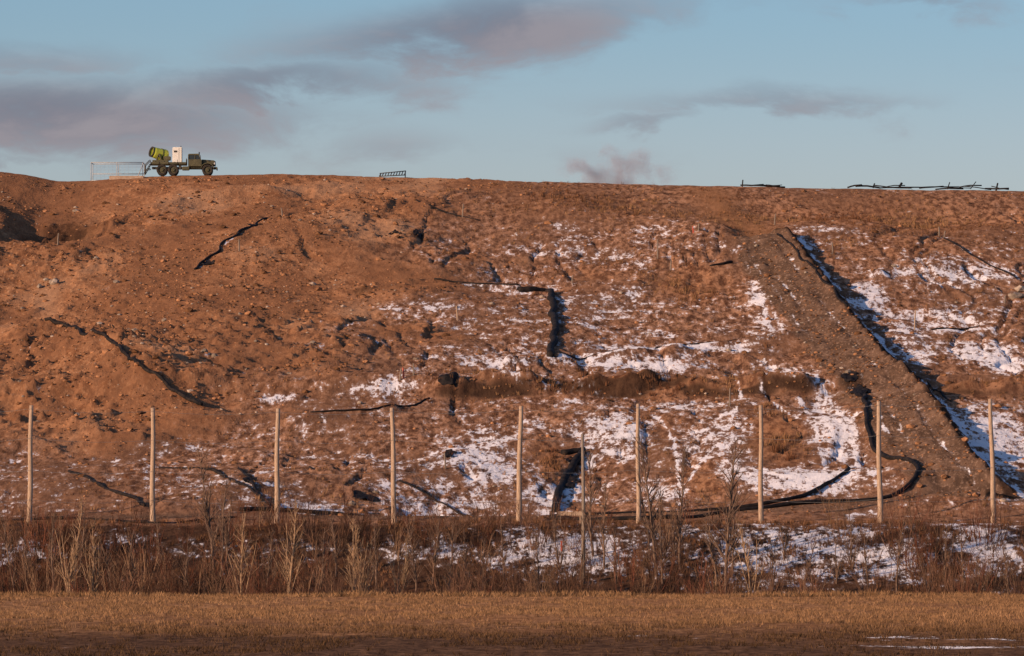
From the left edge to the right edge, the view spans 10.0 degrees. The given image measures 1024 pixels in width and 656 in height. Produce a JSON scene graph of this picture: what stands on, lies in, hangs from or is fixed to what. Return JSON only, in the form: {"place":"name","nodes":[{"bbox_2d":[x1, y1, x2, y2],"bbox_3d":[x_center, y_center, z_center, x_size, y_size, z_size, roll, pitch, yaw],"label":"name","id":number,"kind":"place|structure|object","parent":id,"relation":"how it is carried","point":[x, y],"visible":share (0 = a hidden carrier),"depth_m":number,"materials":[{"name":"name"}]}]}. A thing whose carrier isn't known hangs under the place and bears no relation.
{"place":"outdoors","nodes":[
{"label":"outdoors","id":0,"kind":"place"},
{"bbox_2d":[0,172,1023,655],"bbox_3d":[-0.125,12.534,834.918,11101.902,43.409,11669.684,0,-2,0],"label":"ground","id":1,"kind":"structure","parent":0,"point":[440,416],"depth_m":483.75,"materials":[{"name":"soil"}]},
{"bbox_2d":[0,512,20,591],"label":"bare tree","id":2,"kind":"object","parent":1,"relation":"on","point":[8,553],"visible":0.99,"depth_m":391.34,"materials":[{"name":"brown plant"}]},
{"bbox_2d":[19,531,32,584],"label":"bare tree","id":3,"kind":"object","parent":1,"relation":"on","point":[23,553],"visible":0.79,"depth_m":394.83,"materials":[{"name":"brown plant"}]},
{"bbox_2d":[26,405,33,522],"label":"wooden pole","id":4,"kind":"object","parent":1,"relation":"on","point":[30,466],"visible":0.82,"depth_m":414.29,"materials":[{"name":"brown wood"}]},
{"bbox_2d":[42,511,63,592],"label":"bare tree","id":5,"kind":"object","parent":1,"relation":"on","point":[51,539],"visible":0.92,"depth_m":390.85,"materials":[{"name":"brown plant"}]},
{"bbox_2d":[46,495,87,593],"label":"bare tree","id":6,"kind":"object","parent":1,"relation":"on","point":[73,557],"visible":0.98,"depth_m":385.51,"materials":[{"name":"brown plant"}]},
{"bbox_2d":[73,513,89,575],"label":"bare tree","id":7,"kind":"object","parent":1,"relation":"on","point":[82,540],"visible":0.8,"depth_m":397.51,"materials":[{"name":"brown plant"}]},
{"bbox_2d":[79,518,111,592],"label":"bare tree","id":8,"kind":"object","parent":1,"relation":"on","point":[93,569],"visible":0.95,"depth_m":387.56,"materials":[{"name":"brown plant"}]},
{"bbox_2d":[67,470,145,506],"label":"drainage pipe","id":9,"kind":"object","parent":1,"relation":"on","point":[98,483],"visible":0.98,"depth_m":435.28,"materials":[{"name":"black plastic"}]},
{"bbox_2d":[99,537,117,591],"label":"bare tree","id":10,"kind":"object","parent":1,"relation":"on","point":[106,562],"visible":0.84,"depth_m":391.65,"materials":[{"name":"brown plant"}]},
{"bbox_2d":[91,162,144,180],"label":"metal cage frame","id":11,"kind":"object","parent":1,"relation":"on","point":[118,168],"visible":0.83,"depth_m":611.45,"materials":[{"name":"paint"}]},
{"bbox_2d":[6,516,236,522],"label":"drainage pipe","id":12,"kind":"object","parent":1,"relation":"on","point":[62,517],"visible":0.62,"depth_m":419.83,"materials":[{"name":"black plastic"}]},
{"bbox_2d":[44,317,202,405],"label":"drainage pipe","id":13,"kind":"object","parent":1,"relation":"on","point":[143,367],"visible":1,"depth_m":486.89,"materials":[{"name":"black plastic"}]},
{"bbox_2d":[109,176,143,179],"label":"concrete barrier","id":14,"kind":"object","parent":1,"relation":"on","point":[120,177],"visible":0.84,"depth_m":610.53,"materials":[{"name":"beige concrete"}]},
{"bbox_2d":[125,529,142,591],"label":"bare tree","id":15,"kind":"object","parent":1,"relation":"on","point":[132,538],"visible":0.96,"depth_m":389.60,"materials":[{"name":"brown plant"}]},
{"bbox_2d":[150,408,155,520],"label":"wooden pole","id":16,"kind":"object","parent":1,"relation":"on","point":[152,480],"visible":0.9,"depth_m":415.52,"materials":[{"name":"brown wood"}]},
{"bbox_2d":[149,517,167,581],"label":"bare tree","id":17,"kind":"object","parent":1,"relation":"on","point":[157,540],"visible":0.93,"depth_m":395.75,"materials":[{"name":"brown plant"}]},
{"bbox_2d":[144,146,217,175],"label":"military truck","id":18,"kind":"object","parent":1,"relation":"on","point":[162,157],"visible":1,"depth_m":611.70,"materials":[{"name":"metal"}]},
{"bbox_2d":[177,536,200,593],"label":"bare tree","id":19,"kind":"object","parent":1,"relation":"on","point":[186,561],"visible":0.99,"depth_m":387.64,"materials":[{"name":"brown plant"}]},
{"bbox_2d":[192,447,223,568],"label":"bare tree","id":20,"kind":"object","parent":1,"relation":"on","point":[206,509],"visible":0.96,"depth_m":399.79,"materials":[{"name":"brown plant"}]},
{"bbox_2d":[204,506,223,577],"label":"bare tree","id":21,"kind":"object","parent":1,"relation":"on","point":[213,539],"visible":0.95,"depth_m":395.80,"materials":[{"name":"brown plant"}]},
{"bbox_2d":[158,466,274,505],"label":"drainage pipe","id":22,"kind":"object","parent":1,"relation":"on","point":[239,483],"visible":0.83,"depth_m":441.63,"materials":[{"name":"black plastic"}]},
{"bbox_2d":[203,472,233,576],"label":"bare tree","id":23,"kind":"object","parent":1,"relation":"on","point":[222,528],"visible":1,"depth_m":397.61,"materials":[{"name":"brown plant"}]},
{"bbox_2d":[220,491,236,560],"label":"bare tree","id":24,"kind":"object","parent":1,"relation":"on","point":[228,540],"visible":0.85,"depth_m":401.85,"materials":[{"name":"brown plant"}]},
{"bbox_2d":[194,217,267,269],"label":"drainage pipe","id":25,"kind":"object","parent":1,"relation":"on","point":[220,244],"visible":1,"depth_m":557.55,"materials":[{"name":"black plastic"}]},
{"bbox_2d":[223,509,268,594],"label":"bare tree","id":26,"kind":"object","parent":1,"relation":"on","point":[242,547],"visible":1,"depth_m":383.90,"materials":[{"name":"brown plant"}]},
{"bbox_2d":[237,467,271,506],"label":"drainage pipe","id":27,"kind":"object","parent":1,"relation":"on","point":[250,481],"visible":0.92,"depth_m":436.35,"materials":[{"name":"black plastic"}]},
{"bbox_2d":[262,528,275,593],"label":"bare tree","id":28,"kind":"object","parent":1,"relation":"on","point":[269,561],"visible":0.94,"depth_m":389.46,"materials":[{"name":"brown plant"}]},
{"bbox_2d":[274,408,279,522],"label":"wooden pole","id":29,"kind":"object","parent":1,"relation":"on","point":[276,463],"visible":0.85,"depth_m":416.28,"materials":[{"name":"brown wood"}]},
{"bbox_2d":[273,497,305,593],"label":"bare tree","id":30,"kind":"object","parent":1,"relation":"on","point":[286,573],"visible":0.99,"depth_m":383.92,"materials":[{"name":"brown plant"}]},
{"bbox_2d":[310,526,331,592],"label":"bare tree","id":31,"kind":"object","parent":1,"relation":"on","point":[323,552],"visible":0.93,"depth_m":389.52,"materials":[{"name":"brown plant"}]},
{"bbox_2d":[327,507,343,575],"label":"bare tree","id":32,"kind":"object","parent":1,"relation":"on","point":[335,546],"visible":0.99,"depth_m":397.82,"materials":[{"name":"brown plant"}]},
{"bbox_2d":[340,516,381,591],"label":"bare tree","id":33,"kind":"object","parent":1,"relation":"on","point":[353,558],"visible":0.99,"depth_m":384.53,"materials":[{"name":"brown plant"}]},
{"bbox_2d":[344,524,382,591],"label":"bare tree","id":34,"kind":"object","parent":1,"relation":"on","point":[356,535],"visible":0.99,"depth_m":385.43,"materials":[{"name":"brown plant"}]},
{"bbox_2d":[353,490,379,501],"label":"black liner sheet","id":35,"kind":"object","parent":1,"relation":"on","point":[360,494],"visible":0.84,"depth_m":437.46,"materials":[{"name":"plastic"}]},
{"bbox_2d":[310,397,429,412],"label":"drainage pipe","id":36,"kind":"object","parent":1,"relation":"on","point":[421,401],"visible":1,"depth_m":471.98,"materials":[{"name":"black plastic"}]},
{"bbox_2d":[368,515,386,589],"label":"bare tree","id":37,"kind":"object","parent":1,"relation":"on","point":[375,559],"visible":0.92,"depth_m":393.52,"materials":[{"name":"brown plant"}]},
{"bbox_2d":[379,170,405,177],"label":"slatted panel rack","id":38,"kind":"object","parent":1,"relation":"on","point":[393,174],"visible":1,"depth_m":612.04,"materials":[{"name":"metal"}]},
{"bbox_2d":[390,408,396,522],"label":"wooden pole","id":39,"kind":"object","parent":1,"relation":"on","point":[393,466],"visible":0.84,"depth_m":416.78,"materials":[{"name":"brown wood"}]},
{"bbox_2d":[384,535,412,594],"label":"bare tree","id":40,"kind":"object","parent":1,"relation":"on","point":[403,580],"visible":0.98,"depth_m":386.66,"materials":[{"name":"brown plant"}]},
{"bbox_2d":[402,516,427,592],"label":"bare tree","id":41,"kind":"object","parent":1,"relation":"on","point":[411,555],"visible":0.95,"depth_m":391.51,"materials":[{"name":"brown plant"}]},
{"bbox_2d":[399,479,465,515],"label":"drainage pipe","id":42,"kind":"object","parent":1,"relation":"on","point":[447,505],"visible":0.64,"depth_m":441.26,"materials":[{"name":"black plastic"}]},
{"bbox_2d":[425,510,443,583],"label":"bare tree","id":43,"kind":"object","parent":1,"relation":"on","point":[435,555],"visible":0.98,"depth_m":395.75,"materials":[{"name":"brown plant"}]},
{"bbox_2d":[436,520,458,592],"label":"bare tree","id":44,"kind":"object","parent":1,"relation":"on","point":[450,573],"visible":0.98,"depth_m":389.92,"materials":[{"name":"brown plant"}]},
{"bbox_2d":[438,372,457,386],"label":"black liner sheet","id":45,"kind":"object","parent":1,"relation":"on","point":[445,379],"visible":1,"depth_m":481.30,"materials":[{"name":"plastic"}]},
{"bbox_2d":[454,527,472,571],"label":"bare tree","id":46,"kind":"object","parent":1,"relation":"on","point":[465,554],"visible":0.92,"depth_m":397.63,"materials":[{"name":"brown plant"}]},
{"bbox_2d":[434,278,520,285],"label":"drainage pipe","id":47,"kind":"object","parent":1,"relation":"on","point":[478,283],"visible":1,"depth_m":543.62,"materials":[{"name":"black plastic"}]},
{"bbox_2d":[475,536,489,589],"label":"bare tree","id":48,"kind":"object","parent":1,"relation":"on","point":[482,556],"visible":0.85,"depth_m":391.51,"materials":[{"name":"brown plant"}]},
{"bbox_2d":[492,515,510,583],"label":"bare tree","id":49,"kind":"object","parent":1,"relation":"on","point":[505,557],"visible":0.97,"depth_m":395.95,"materials":[{"name":"brown plant"}]},
{"bbox_2d":[0,593,1023,655],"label":"field stubble","id":50,"kind":"object","parent":1,"relation":"on","point":[575,608],"visible":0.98,"depth_m":273.19,"materials":[{"name":"brown plant"}]},
{"bbox_2d":[0,473,1023,595],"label":"shrub thicket","id":51,"kind":"object","parent":1,"relation":"on","point":[175,587],"visible":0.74,"depth_m":396.08,"materials":[{"name":"brown plant"}]},
{"bbox_2d":[0,175,1023,519],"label":"stones","id":52,"kind":"object","parent":1,"relation":"on","point":[288,297],"visible":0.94,"depth_m":528.02,"materials":[{"name":"brown stone"}]},
{"bbox_2d":[0,517,1023,595],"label":"bank grass","id":53,"kind":"structure","parent":1,"relation":"on","point":[569,521],"depth_m":405.82,"materials":[{"name":"brown plant"}]},
{"bbox_2d":[516,406,522,522],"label":"wooden pole","id":54,"kind":"object","parent":1,"relation":"on","point":[519,463],"visible":0.91,"depth_m":416.27,"materials":[{"name":"brown wood"}]},
{"bbox_2d":[15,205,1023,505],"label":"boulders","id":55,"kind":"object","parent":1,"relation":"on","point":[1019,289],"visible":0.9,"depth_m":536.66,"materials":[{"name":"stone"}]},
{"bbox_2d":[529,528,544,591],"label":"bare tree","id":56,"kind":"object","parent":1,"relation":"on","point":[537,557],"visible":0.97,"depth_m":387.58,"materials":[{"name":"brown plant"}]},
{"bbox_2d":[517,286,558,356],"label":"drainage pipe","id":57,"kind":"object","parent":1,"relation":"on","point":[554,332],"visible":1,"depth_m":524.86,"materials":[{"name":"black plastic"}]},
{"bbox_2d":[238,467,850,515],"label":"drainage pipe","id":58,"kind":"object","parent":1,"relation":"on","point":[824,484],"visible":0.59,"depth_m":430.90,"materials":[{"name":"black plastic"}]},
{"bbox_2d":[548,511,568,567],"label":"bare tree","id":59,"kind":"object","parent":1,"relation":"on","point":[557,547],"visible":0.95,"depth_m":399.70,"materials":[{"name":"brown plant"}]},
{"bbox_2d":[551,449,585,512],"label":"culvert pipe","id":60,"kind":"object","parent":1,"relation":"on","point":[569,470],"visible":0.91,"depth_m":450.46,"materials":[{"name":"black plastic"}]},
{"bbox_2d":[557,511,581,522],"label":"notice board","id":61,"kind":"object","parent":1,"relation":"on","point":[579,513],"visible":0.8,"depth_m":414.27,"materials":[{"name":"brown wood"}]},
{"bbox_2d":[564,473,575,487],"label":"black liner sheet","id":62,"kind":"object","parent":1,"relation":"on","point":[569,483],"visible":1,"depth_m":450.20,"materials":[{"name":"plastic"}]},
{"bbox_2d":[560,447,585,454],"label":"culvert pipe","id":63,"kind":"object","parent":1,"relation":"on","point":[570,451],"visible":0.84,"depth_m":459.44,"materials":[{"name":"black plastic"}]},
{"bbox_2d":[571,510,588,592],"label":"bare tree","id":64,"kind":"object","parent":1,"relation":"on","point":[583,537],"visible":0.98,"depth_m":391.63,"materials":[{"name":"brown plant"}]},
{"bbox_2d":[581,434,584,583],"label":"utility post","id":65,"kind":"object","parent":1,"relation":"on","point":[582,472],"visible":0.68,"depth_m":395.76,"materials":[{"name":"grey wood"}]},
{"bbox_2d":[577,446,602,556],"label":"bare tree","id":66,"kind":"object","parent":1,"relation":"on","point":[590,488],"visible":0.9,"depth_m":402.57,"materials":[{"name":"brown plant"}]},
{"bbox_2d":[590,475,612,568],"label":"bare tree","id":67,"kind":"object","parent":1,"relation":"on","point":[603,517],"visible":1,"depth_m":399.56,"materials":[{"name":"brown plant"}]},
{"bbox_2d":[607,528,622,583],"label":"bare tree","id":68,"kind":"object","parent":1,"relation":"on","point":[615,567],"visible":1,"depth_m":395.67,"materials":[{"name":"brown plant"}]},
{"bbox_2d":[636,404,640,522],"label":"wooden pole","id":69,"kind":"object","parent":1,"relation":"on","point":[638,508],"visible":0.73,"depth_m":416.79,"materials":[{"name":"brown wood"}]},
{"bbox_2d":[634,467,658,560],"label":"bare tree","id":70,"kind":"object","parent":1,"relation":"on","point":[642,500],"visible":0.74,"depth_m":401.67,"materials":[{"name":"brown plant"}]},
{"bbox_2d":[628,431,667,576],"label":"bare tree","id":71,"kind":"object","parent":1,"relation":"on","point":[649,500],"visible":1,"depth_m":397.05,"materials":[{"name":"brown plant"}]},
{"bbox_2d":[648,486,678,583],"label":"bare tree","id":72,"kind":"object","parent":1,"relation":"on","point":[660,550],"visible":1,"depth_m":395.71,"materials":[{"name":"brown plant"}]},
{"bbox_2d":[561,330,786,359],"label":"drainage pipe","id":73,"kind":"object","parent":1,"relation":"on","point":[631,347],"visible":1,"depth_m":505.98,"materials":[{"name":"black plastic"}]},
{"bbox_2d":[662,501,689,558],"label":"bare tree","id":74,"kind":"object","parent":1,"relation":"on","point":[671,523],"visible":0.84,"depth_m":401.67,"materials":[{"name":"brown plant"}]},
{"bbox_2d":[669,445,692,568],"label":"bare tree","id":75,"kind":"object","parent":1,"relation":"on","point":[680,510],"visible":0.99,"depth_m":399.84,"materials":[{"name":"brown plant"}]},
{"bbox_2d":[701,492,718,583],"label":"bare tree","id":76,"kind":"object","parent":1,"relation":"on","point":[710,548],"visible":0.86,"depth_m":395.65,"materials":[{"name":"brown plant"}]},
{"bbox_2d":[697,436,750,593],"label":"bare tree","id":77,"kind":"object","parent":1,"relation":"on","point":[727,523],"visible":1,"depth_m":391.53,"materials":[{"name":"brown plant"}]},
{"bbox_2d":[721,491,744,573],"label":"bare tree","id":78,"kind":"object","parent":1,"relation":"on","point":[733,524],"visible":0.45,"depth_m":397.98,"materials":[{"name":"brown plant"}]},
{"bbox_2d":[549,393,919,520],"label":"drainage pipe","id":79,"kind":"object","parent":1,"relation":"on","point":[883,455],"visible":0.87,"depth_m":432.30,"materials":[{"name":"black plastic"}]},
{"bbox_2d":[729,516,772,595],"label":"bare tree","id":80,"kind":"object","parent":1,"relation":"on","point":[747,560],"visible":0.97,"depth_m":387.70,"materials":[{"name":"brown plant"}]},
{"bbox_2d":[758,405,763,521],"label":"wooden pole","id":81,"kind":"object","parent":1,"relation":"on","point":[760,493],"visible":0.92,"depth_m":417.28,"materials":[{"name":"brown wood"}]},
{"bbox_2d":[740,180,784,187],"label":"scrap pipe pile","id":82,"kind":"object","parent":1,"relation":"on","point":[766,185],"visible":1,"depth_m":612.22,"materials":[{"name":"black plastic"}]},
{"bbox_2d":[760,532,781,590],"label":"bare tree","id":83,"kind":"object","parent":1,"relation":"on","point":[772,560],"visible":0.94,"depth_m":393.61,"materials":[{"name":"brown plant"}]},
{"bbox_2d":[774,512,795,560],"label":"bare tree","id":84,"kind":"object","parent":1,"relation":"on","point":[783,536],"visible":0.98,"depth_m":401.59,"materials":[{"name":"brown plant"}]},
{"bbox_2d":[800,540,816,588],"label":"bare tree","id":85,"kind":"object","parent":1,"relation":"on","point":[812,548],"visible":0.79,"depth_m":389.54,"materials":[{"name":"brown plant"}]},
{"bbox_2d":[776,233,847,306],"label":"drainage pipe","id":86,"kind":"object","parent":1,"relation":"on","point":[810,264],"visible":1,"depth_m":543.64,"materials":[{"name":"black plastic"}]},
{"bbox_2d":[828,538,847,583],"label":"bare tree","id":87,"kind":"object","parent":1,"relation":"on","point":[837,566],"visible":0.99,"depth_m":395.68,"materials":[{"name":"brown plant"}]},
{"bbox_2d":[840,371,857,381],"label":"black liner sheet","id":88,"kind":"object","parent":1,"relation":"on","point":[848,377],"visible":1,"depth_m":482.94,"materials":[{"name":"plastic"}]},
{"bbox_2d":[841,510,862,567],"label":"bare tree","id":89,"kind":"object","parent":1,"relation":"on","point":[854,552],"visible":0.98,"depth_m":399.68,"materials":[{"name":"brown plant"}]},
{"bbox_2d":[849,384,869,395],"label":"black liner sheet","id":90,"kind":"object","parent":1,"relation":"on","point":[858,390],"visible":1,"depth_m":478.44,"materials":[{"name":"plastic"}]},
{"bbox_2d":[860,524,873,589],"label":"bare tree","id":91,"kind":"object","parent":1,"relation":"on","point":[865,553],"visible":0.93,"depth_m":393.37,"materials":[{"name":"brown plant"}]},
{"bbox_2d":[876,401,882,522],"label":"wooden pole","id":92,"kind":"object","parent":1,"relation":"on","point":[879,476],"visible":0.85,"depth_m":415.53,"materials":[{"name":"brown wood"}]},
{"bbox_2d":[4,402,1023,503],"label":"fence wires","id":93,"kind":"object","parent":92,"relation":"attached to","point":[501,440],"visible":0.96,"depth_m":416.38,"materials":[{"name":"grey metal"}]},
{"bbox_2d":[890,515,907,592],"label":"bare tree","id":94,"kind":"object","parent":1,"relation":"on","point":[898,550],"visible":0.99,"depth_m":391.53,"materials":[{"name":"brown plant"}]},
{"bbox_2d":[882,346,951,401],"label":"drainage pipe","id":95,"kind":"object","parent":1,"relation":"on","point":[932,389],"visible":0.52,"depth_m":479.34,"materials":[{"name":"black plastic"}]},
{"bbox_2d":[847,182,1008,190],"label":"scrap pipe pile","id":96,"kind":"object","parent":1,"relation":"on","point":[996,188],"visible":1,"depth_m":612.29,"materials":[{"name":"black plastic"}]},
{"bbox_2d":[917,553,942,592],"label":"bare tree","id":97,"kind":"object","parent":1,"relation":"on","point":[925,582],"visible":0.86,"depth_m":387.85,"materials":[{"name":"brown plant"}]},
{"bbox_2d":[937,518,955,575],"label":"bare tree","id":98,"kind":"object","parent":1,"relation":"on","point":[945,553],"visible":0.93,"depth_m":397.58,"materials":[{"name":"brown plant"}]},
{"bbox_2d":[954,525,968,588],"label":"bare tree","id":99,"kind":"object","parent":1,"relation":"on","point":[961,551],"visible":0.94,"depth_m":393.64,"materials":[{"name":"brown plant"}]},
{"bbox_2d":[969,552,989,593],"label":"bare tree","id":100,"kind":"object","parent":1,"relation":"on","point":[978,568],"visible":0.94,"depth_m":389.47,"materials":[{"name":"brown plant"}]},
{"bbox_2d":[943,238,1016,277],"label":"drainage pipe","id":101,"kind":"object","parent":1,"relation":"on","point":[979,258],"visible":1,"depth_m":555.80,"materials":[{"name":"black plastic"}]},
{"bbox_2d":[988,399,995,522],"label":"wooden pole","id":102,"kind":"object","parent":1,"relation":"on","point":[992,469],"visible":0.86,"depth_m":416.81,"materials":[{"name":"brown wood"}]},
{"bbox_2d":[998,542,1017,593],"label":"bare tree","id":103,"kind":"object","parent":1,"relation":"on","point":[1007,580],"visible":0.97,"depth_m":389.60,"materials":[{"name":"brown plant"}]},
{"bbox_2d":[0,589,1023,596],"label":"field edge grass","id":104,"kind":"structure","parent":0,"point":[574,594],"depth_m":374.13,"materials":[{"name":"brown plant"}]},
{"bbox_2d":[0,0,1023,190],"label":"sky","id":105,"kind":"structure","parent":0,"point":[822,94],"materials":[{"name":"blue"}]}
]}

